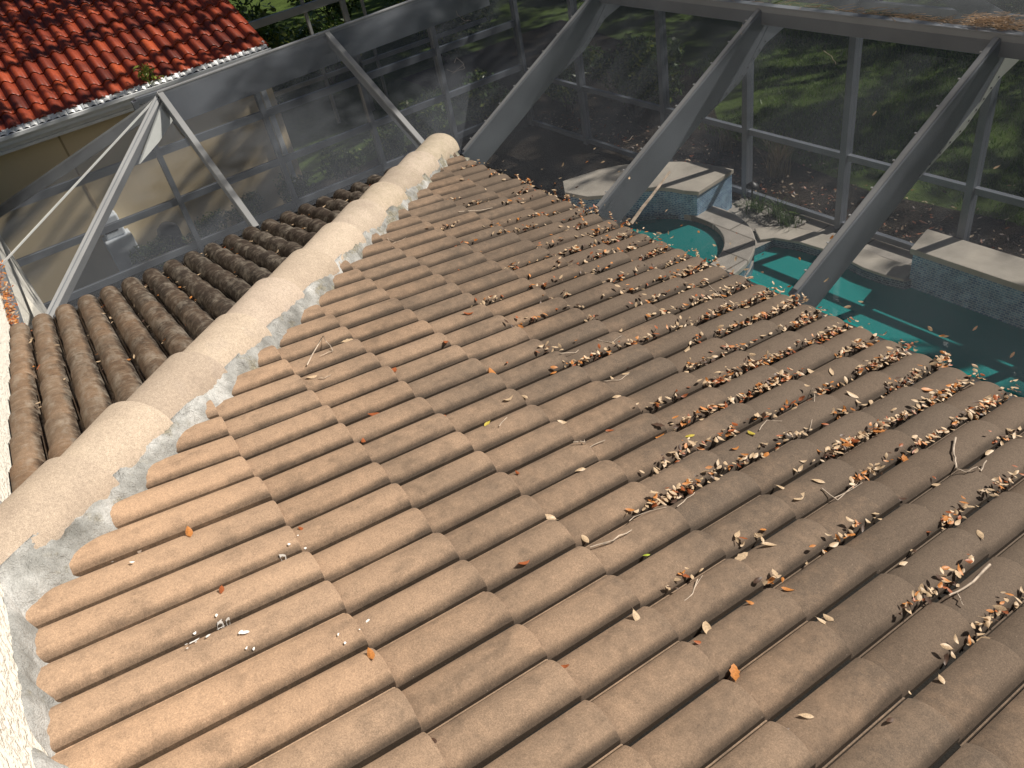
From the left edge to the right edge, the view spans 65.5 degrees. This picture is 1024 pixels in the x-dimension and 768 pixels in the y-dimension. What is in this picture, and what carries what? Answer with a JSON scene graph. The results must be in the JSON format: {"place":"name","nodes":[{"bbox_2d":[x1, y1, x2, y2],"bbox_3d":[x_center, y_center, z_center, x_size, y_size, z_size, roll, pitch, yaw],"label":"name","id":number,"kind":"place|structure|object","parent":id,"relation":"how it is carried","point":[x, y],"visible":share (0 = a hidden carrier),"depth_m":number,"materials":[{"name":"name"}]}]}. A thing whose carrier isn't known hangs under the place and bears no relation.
{"place":"outdoors","nodes":[
{"label":"outdoors","id":0,"kind":"place"},
{"bbox_2d":[67,116,789,306],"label":"side yard","id":1,"kind":"structure","parent":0,"point":[525,150],"depth_m":13.15,"materials":[{"name":"grey"}]},
{"bbox_2d":[102,210,144,271],"bbox_3d":[-5.955,-2.147,12.113,0.400,0.920,0.345,-30,40,-22],"label":"utility cabinet","id":2,"kind":"object","parent":1,"relation":"on","point":[120,243],"visible":0.63,"depth_m":12.00,"materials":[{"name":"grey metal"}]},
{"bbox_2d":[129,235,176,269],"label":"leafy shrub","id":3,"kind":"object","parent":1,"relation":"on","point":[156,247],"visible":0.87,"depth_m":12.09,"materials":[{"name":"green plant"}]},
{"bbox_2d":[157,221,189,259],"bbox_3d":[-5.270,-2.244,12.362,0.338,0.540,0.369,-30,40,-22],"label":"pump housing","id":4,"kind":"object","parent":1,"relation":"on","point":[168,228],"visible":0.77,"depth_m":12.21,"materials":[{"name":"black plastic"}]},
{"bbox_2d":[179,208,231,244],"bbox_3d":[-4.769,-2.375,12.406,0.952,0.549,0.478,-30,40,-22],"label":"leafy shrub","id":5,"kind":"object","parent":1,"relation":"on","point":[204,226],"visible":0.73,"depth_m":12.36,"materials":[{"name":"green plant"}]},
{"bbox_2d":[225,190,264,230],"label":"leafy shrub","id":6,"kind":"object","parent":1,"relation":"on","point":[250,201],"visible":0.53,"depth_m":12.64,"materials":[{"name":"green plant"}]},
{"bbox_2d":[272,171,317,203],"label":"leafy shrub","id":7,"kind":"object","parent":1,"relation":"on","point":[299,188],"visible":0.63,"depth_m":12.97,"materials":[{"name":"green plant"}]},
{"bbox_2d":[317,143,367,189],"bbox_3d":[-2.825,-3.676,13.354,0.959,0.773,0.645,-30,40,-22],"label":"leafy shrub","id":8,"kind":"object","parent":1,"relation":"on","point":[337,169],"visible":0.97,"depth_m":13.33,"materials":[{"name":"green plant"}]},
{"bbox_2d":[363,124,408,166],"bbox_3d":[-2.066,-4.051,13.603,0.814,0.794,0.674,-30,40,-22],"label":"leafy shrub","id":9,"kind":"object","parent":1,"relation":"on","point":[393,144],"visible":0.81,"depth_m":13.47,"materials":[{"name":"green plant"}]},
{"bbox_2d":[395,86,454,139],"bbox_3d":[-1.439,-4.757,14.212,1.161,0.949,1.258,-30,40,-22],"label":"leafy shrub","id":10,"kind":"object","parent":1,"relation":"on","point":[423,121],"visible":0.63,"depth_m":14.02,"materials":[{"name":"green plant"}]},
{"bbox_2d":[453,68,508,124],"bbox_3d":[-0.561,-5.292,14.505,0.995,1.134,1.158,-30,40,-22],"label":"leafy shrub","id":11,"kind":"object","parent":1,"relation":"on","point":[482,102],"visible":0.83,"depth_m":14.36,"materials":[{"name":"green plant"}]},
{"bbox_2d":[563,162,733,220],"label":"feature wall","id":12,"kind":"structure","parent":1,"relation":"on","point":[689,188],"depth_m":10.44,"materials":[{"name":"blue tile"}]},
{"bbox_2d":[229,0,1023,225],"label":"lawn ground","id":13,"kind":"structure","parent":0,"point":[315,121],"depth_m":14.37,"materials":[{"name":"plant"}]},
{"bbox_2d":[0,0,308,302],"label":"neighbour house","id":14,"kind":"structure","parent":13,"relation":"on","point":[71,83],"depth_m":11.89,"materials":[{"name":"beige paint"}]},
{"bbox_2d":[133,63,163,83],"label":"weed seedling","id":15,"kind":"object","parent":14,"relation":"on","point":[146,70],"visible":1,"depth_m":11.35,"materials":[{"name":"green plant"}]},
{"bbox_2d":[230,0,260,21],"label":"leafy shrub","id":16,"kind":"object","parent":13,"relation":"on","point":[240,7],"visible":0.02,"depth_m":19.13,"materials":[{"name":"green plant"}]},
{"bbox_2d":[237,0,310,103],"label":"leafy shrub","id":17,"kind":"object","parent":13,"relation":"on","point":[277,33],"visible":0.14,"depth_m":16.52,"materials":[{"name":"green plant"}]},
{"bbox_2d":[284,11,363,84],"bbox_3d":[-4.542,-7.728,18.434,2.333,1.536,2.143,-30,40,-22],"label":"leafy shrub","id":18,"kind":"object","parent":13,"relation":"on","point":[317,26],"visible":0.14,"depth_m":18.29,"materials":[{"name":"green plant"}]},
{"bbox_2d":[287,0,360,25],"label":"leafy shrub","id":19,"kind":"object","parent":13,"relation":"on","point":[336,8],"visible":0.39,"depth_m":21.44,"materials":[{"name":"green plant"}]},
{"bbox_2d":[248,0,486,122],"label":"fence","id":20,"kind":"object","parent":13,"relation":"on","point":[304,8],"visible":0.46,"depth_m":15.65,"materials":[{"name":"grey metal"}]},
{"bbox_2d":[384,0,498,61],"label":"leafy shrub","id":21,"kind":"object","parent":13,"relation":"on","point":[446,26],"visible":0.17,"depth_m":17.60,"materials":[{"name":"green plant"}]},
{"bbox_2d":[402,20,1023,258],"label":"mulch bed","id":22,"kind":"object","parent":13,"relation":"on","point":[498,57],"visible":0.44,"depth_m":12.94,"materials":[{"name":"brown soil"}]},
{"bbox_2d":[545,44,609,111],"bbox_3d":[1.006,-5.450,14.268,1.406,1.129,1.381,-30,40,-22],"label":"leafy shrub","id":23,"kind":"object","parent":22,"relation":"on","point":[554,91],"visible":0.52,"depth_m":13.95,"materials":[{"name":"green plant"}]},
{"bbox_2d":[592,31,684,119],"bbox_3d":[2.210,-5.207,13.402,1.436,1.391,1.530,-23,38,-14],"label":"leafy shrub","id":24,"kind":"object","parent":22,"relation":"on","point":[635,66],"visible":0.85,"depth_m":13.06,"materials":[{"name":"green plant"}]},
{"bbox_2d":[716,128,735,151],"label":"ornamental grass","id":25,"kind":"object","parent":22,"relation":"on","point":[724,144],"depth_m":12.04,"materials":[{"name":"green plant"}]},
{"bbox_2d":[538,97,1023,254],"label":"mulch litter","id":26,"kind":"object","parent":22,"relation":"on","point":[783,186],"visible":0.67,"depth_m":10.93,"materials":[{"name":"beige plant"}]},
{"bbox_2d":[753,129,801,180],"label":"ornamental grass","id":27,"kind":"object","parent":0,"point":[777,161],"depth_m":10.98,"materials":[{"name":"plant"}]},
{"bbox_2d":[727,200,912,281],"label":"pool deck","id":28,"kind":"structure","parent":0,"point":[890,252],"depth_m":9.75,"materials":[{"name":"stone"}]},
{"bbox_2d":[0,133,1023,767],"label":"tiled house","id":29,"kind":"structure","parent":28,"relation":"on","point":[224,427],"depth_m":2.70,"materials":[{"name":"tile"}]},
{"bbox_2d":[0,259,25,324],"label":"channel litter","id":30,"kind":"object","parent":29,"relation":"on","point":[4,296],"visible":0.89,"depth_m":5.98,"materials":[{"name":"orange plant"}]},
{"bbox_2d":[185,526,192,536],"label":"fallen leaf","id":31,"kind":"object","parent":29,"relation":"on","point":[188,531],"visible":1,"depth_m":2.62,"materials":[{"name":"orange plant"}]},
{"bbox_2d":[219,584,223,592],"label":"fallen leaf","id":32,"kind":"object","parent":29,"relation":"on","point":[221,588],"visible":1,"depth_m":2.39,"materials":[{"name":"orange plant"}]},
{"bbox_2d":[307,336,332,365],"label":"twig","id":33,"kind":"object","parent":29,"relation":"on","point":[316,348],"visible":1,"depth_m":3.68,"materials":[{"name":"beige wood"}]},
{"bbox_2d":[367,648,374,658],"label":"fallen leaf","id":34,"kind":"object","parent":29,"relation":"on","point":[370,654],"visible":1,"depth_m":2.17,"materials":[{"name":"orange plant"}]},
{"bbox_2d":[29,111,1023,694],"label":"leaf litter","id":35,"kind":"object","parent":29,"relation":"on","point":[939,363],"visible":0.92,"depth_m":3.61,"materials":[{"name":"brown plant"}]},
{"bbox_2d":[545,514,555,519],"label":"fallen leaf","id":36,"kind":"object","parent":29,"relation":"on","point":[550,517],"visible":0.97,"depth_m":2.72,"materials":[{"name":"beige plant"}]},
{"bbox_2d":[581,535,588,542],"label":"fallen leaf","id":37,"kind":"object","parent":29,"relation":"on","point":[584,538],"visible":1,"depth_m":2.63,"materials":[{"name":"beige plant"}]},
{"bbox_2d":[573,440,604,446],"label":"twig","id":38,"kind":"object","parent":29,"relation":"on","point":[585,443],"visible":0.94,"depth_m":3.04,"materials":[{"name":"beige wood"}]},
{"bbox_2d":[590,529,631,547],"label":"twig","id":39,"kind":"object","parent":29,"relation":"on","point":[603,543],"visible":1,"depth_m":2.58,"materials":[{"name":"beige wood"}]},
{"bbox_2d":[633,609,639,620],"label":"fallen leaf","id":40,"kind":"object","parent":29,"relation":"on","point":[636,616],"visible":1,"depth_m":2.30,"materials":[{"name":"beige plant"}]},
{"bbox_2d":[629,507,666,520],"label":"twig","id":41,"kind":"object","parent":29,"relation":"on","point":[646,512],"visible":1,"depth_m":2.71,"materials":[{"name":"beige wood"}]},
{"bbox_2d":[630,171,670,224],"bbox_3d":[0.910,-1.221,5.228,0.391,0.226,0.026,-31,41,-23],"label":"pole","id":42,"kind":"object","parent":29,"relation":"on","point":[635,217],"visible":1,"depth_m":5.21,"materials":[{"name":"white metal"}]},
{"bbox_2d":[652,423,664,426],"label":"fallen leaf","id":43,"kind":"object","parent":29,"relation":"on","point":[659,424],"visible":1,"depth_m":3.16,"materials":[{"name":"plant"}]},
{"bbox_2d":[684,575,702,600],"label":"twig","id":44,"kind":"object","parent":29,"relation":"on","point":[696,583],"visible":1,"depth_m":2.42,"materials":[{"name":"beige wood"}]},
{"bbox_2d":[702,621,711,633],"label":"fallen leaf","id":45,"kind":"object","parent":29,"relation":"on","point":[706,626],"visible":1,"depth_m":2.31,"materials":[{"name":"beige plant"}]},
{"bbox_2d":[409,343,1023,767],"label":"leaf mould","id":46,"kind":"object","parent":29,"relation":"on","point":[943,759],"visible":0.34,"depth_m":2.23,"materials":[{"name":"brown plant"}]},
{"bbox_2d":[729,664,739,680],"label":"fallen leaf","id":47,"kind":"object","parent":29,"relation":"on","point":[734,671],"visible":1,"depth_m":2.17,"materials":[{"name":"orange plant"}]},
{"bbox_2d":[735,552,747,560],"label":"fallen leaf","id":48,"kind":"object","parent":29,"relation":"on","point":[741,556],"visible":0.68,"depth_m":2.56,"materials":[{"name":"beige plant"}]},
{"bbox_2d":[753,577,761,582],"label":"fallen leaf","id":49,"kind":"object","parent":29,"relation":"on","point":[757,580],"visible":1,"depth_m":2.43,"materials":[{"name":"plant"}]},
{"bbox_2d":[754,533,762,537],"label":"fallen leaf","id":50,"kind":"object","parent":29,"relation":"on","point":[759,535],"visible":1,"depth_m":2.64,"materials":[{"name":"beige plant"}]},
{"bbox_2d":[762,542,775,545],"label":"fallen leaf","id":51,"kind":"object","parent":29,"relation":"on","point":[768,543],"visible":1,"depth_m":2.58,"materials":[{"name":"beige plant"}]},
{"bbox_2d":[797,713,813,718],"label":"fallen leaf","id":52,"kind":"object","parent":29,"relation":"on","point":[807,715],"visible":1,"depth_m":2.04,"materials":[{"name":"beige plant"}]},
{"bbox_2d":[812,479,824,482],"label":"fallen leaf","id":53,"kind":"object","parent":29,"relation":"on","point":[819,480],"visible":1,"depth_m":2.85,"materials":[{"name":"beige plant"}]},
{"bbox_2d":[823,614,834,621],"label":"fallen leaf","id":54,"kind":"object","parent":29,"relation":"on","point":[827,618],"visible":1,"depth_m":2.33,"materials":[{"name":"beige plant"}]},
{"bbox_2d":[828,542,838,546],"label":"fallen leaf","id":55,"kind":"object","parent":29,"relation":"on","point":[834,544],"visible":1,"depth_m":2.59,"materials":[{"name":"beige plant"}]},
{"bbox_2d":[821,474,862,499],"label":"twig","id":56,"kind":"object","parent":29,"relation":"on","point":[848,490],"visible":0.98,"depth_m":2.82,"materials":[{"name":"grey wood"}]},
{"bbox_2d":[847,391,858,397],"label":"fallen leaf","id":57,"kind":"object","parent":29,"relation":"on","point":[852,394],"visible":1,"depth_m":3.38,"materials":[{"name":"beige plant"}]},
{"bbox_2d":[901,454,908,461],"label":"fallen leaf","id":58,"kind":"object","parent":29,"relation":"on","point":[904,457],"visible":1,"depth_m":3.01,"materials":[{"name":"orange plant"}]},
{"bbox_2d":[905,602,911,613],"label":"fallen leaf","id":59,"kind":"object","parent":29,"relation":"on","point":[908,610],"visible":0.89,"depth_m":2.35,"materials":[{"name":"beige plant"}]},
{"bbox_2d":[917,591,921,601],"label":"fallen leaf","id":60,"kind":"object","parent":29,"relation":"on","point":[919,595],"visible":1,"depth_m":2.35,"materials":[{"name":"beige plant"}]},
{"bbox_2d":[924,595,931,603],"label":"fallen leaf","id":61,"kind":"object","parent":29,"relation":"on","point":[928,600],"visible":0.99,"depth_m":2.38,"materials":[{"name":"brown plant"}]},
{"bbox_2d":[938,675,944,683],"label":"fallen leaf","id":62,"kind":"object","parent":29,"relation":"on","point":[941,678],"visible":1,"depth_m":2.15,"materials":[{"name":"beige plant"}]},
{"bbox_2d":[943,653,948,664],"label":"fallen leaf","id":63,"kind":"object","parent":29,"relation":"on","point":[946,657],"visible":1,"depth_m":2.21,"materials":[{"name":"brown plant"}]},
{"bbox_2d":[940,643,954,649],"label":"fallen leaf","id":64,"kind":"object","parent":29,"relation":"on","point":[946,646],"visible":1,"depth_m":2.20,"materials":[{"name":"beige plant"}]},
{"bbox_2d":[954,569,960,577],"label":"fallen leaf","id":65,"kind":"object","parent":29,"relation":"on","point":[957,573],"visible":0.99,"depth_m":2.48,"materials":[{"name":"beige plant"}]},
{"bbox_2d":[948,563,990,605],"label":"twig","id":66,"kind":"object","parent":29,"relation":"on","point":[976,577],"visible":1,"depth_m":2.43,"materials":[{"name":"beige wood"}]},
{"bbox_2d":[952,437,986,472],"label":"twig","id":67,"kind":"object","parent":29,"relation":"on","point":[954,456],"visible":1,"depth_m":2.96,"materials":[{"name":"beige wood"}]},
{"bbox_2d":[976,530,983,538],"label":"fallen leaf","id":68,"kind":"object","parent":29,"relation":"on","point":[980,534],"visible":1,"depth_m":2.63,"materials":[{"name":"beige plant"}]},
{"bbox_2d":[985,450,993,454],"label":"fallen leaf","id":69,"kind":"object","parent":29,"relation":"on","point":[987,452],"visible":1,"depth_m":3.06,"materials":[{"name":"beige plant"}]},
{"bbox_2d":[992,605,1006,610],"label":"fallen leaf","id":70,"kind":"object","parent":29,"relation":"on","point":[1001,607],"visible":1,"depth_m":2.33,"materials":[{"name":"beige plant"}]},
{"bbox_2d":[0,0,1023,318],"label":"pool enclosure","id":71,"kind":"object","parent":28,"relation":"on","point":[942,128],"visible":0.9,"depth_m":7.06,"materials":[{"name":"grey metal"}]},
{"bbox_2d":[732,0,1023,31],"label":"pine needles","id":72,"kind":"object","parent":71,"relation":"on","point":[997,21],"visible":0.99,"depth_m":4.52,"materials":[{"name":"brown plant"}]},
{"bbox_2d":[619,206,754,276],"bbox_3d":[1.821,-1.356,10.088,2.400,0.900,2.400,-30,40,-22],"label":"spa","id":73,"kind":"object","parent":28,"relation":"on","point":[721,229],"visible":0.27,"depth_m":9.92,"materials":[{"name":"stone"}]},
{"bbox_2d":[745,195,792,221],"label":"spiky plant","id":74,"kind":"object","parent":28,"relation":"on","point":[777,209],"visible":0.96,"depth_m":10.17,"materials":[{"name":"green plant"}]},
{"bbox_2d":[734,197,809,227],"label":"river rocks","id":75,"kind":"object","parent":28,"relation":"on","point":[759,218],"visible":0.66,"depth_m":10.26,"materials":[{"name":"grey stone"}]},
{"bbox_2d":[735,191,769,214],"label":"spiky plant","id":76,"kind":"object","parent":75,"relation":"on","point":[754,207],"visible":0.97,"depth_m":10.38,"materials":[{"name":"green plant"}]},
{"bbox_2d":[746,181,758,204],"bbox_3d":[3.155,-2.491,10.467,0.169,0.360,0.169,-30,40,-22],"label":"path light","id":77,"kind":"object","parent":75,"relation":"on","point":[751,185],"visible":0.91,"depth_m":10.36,"materials":[{"name":"black plastic"}]},
{"bbox_2d":[767,207,805,227],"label":"spiky plant","id":78,"kind":"object","parent":28,"relation":"on","point":[788,218],"visible":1,"depth_m":9.98,"materials":[{"name":"green plant"}]},
{"bbox_2d":[746,226,911,289],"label":"swimming pool","id":79,"kind":"structure","parent":28,"relation":"in","point":[868,264],"depth_m":9.45,"materials":[{"name":"paint"}]},
{"bbox_2d":[749,247,1023,396],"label":"pool water","id":80,"kind":"structure","parent":79,"relation":"in","point":[988,346],"depth_m":8.27,"materials":[{"name":"teal liquid"}]},
{"bbox_2d":[909,229,1023,329],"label":"raised bench","id":81,"kind":"object","parent":28,"relation":"on","point":[983,280],"visible":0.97,"depth_m":8.16,"materials":[{"name":"blue tile"}]},
{"bbox_2d":[985,0,1023,13],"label":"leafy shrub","id":82,"kind":"object","parent":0,"point":[1011,5],"visible":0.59,"depth_m":13.71,"materials":[{"name":"plant"}]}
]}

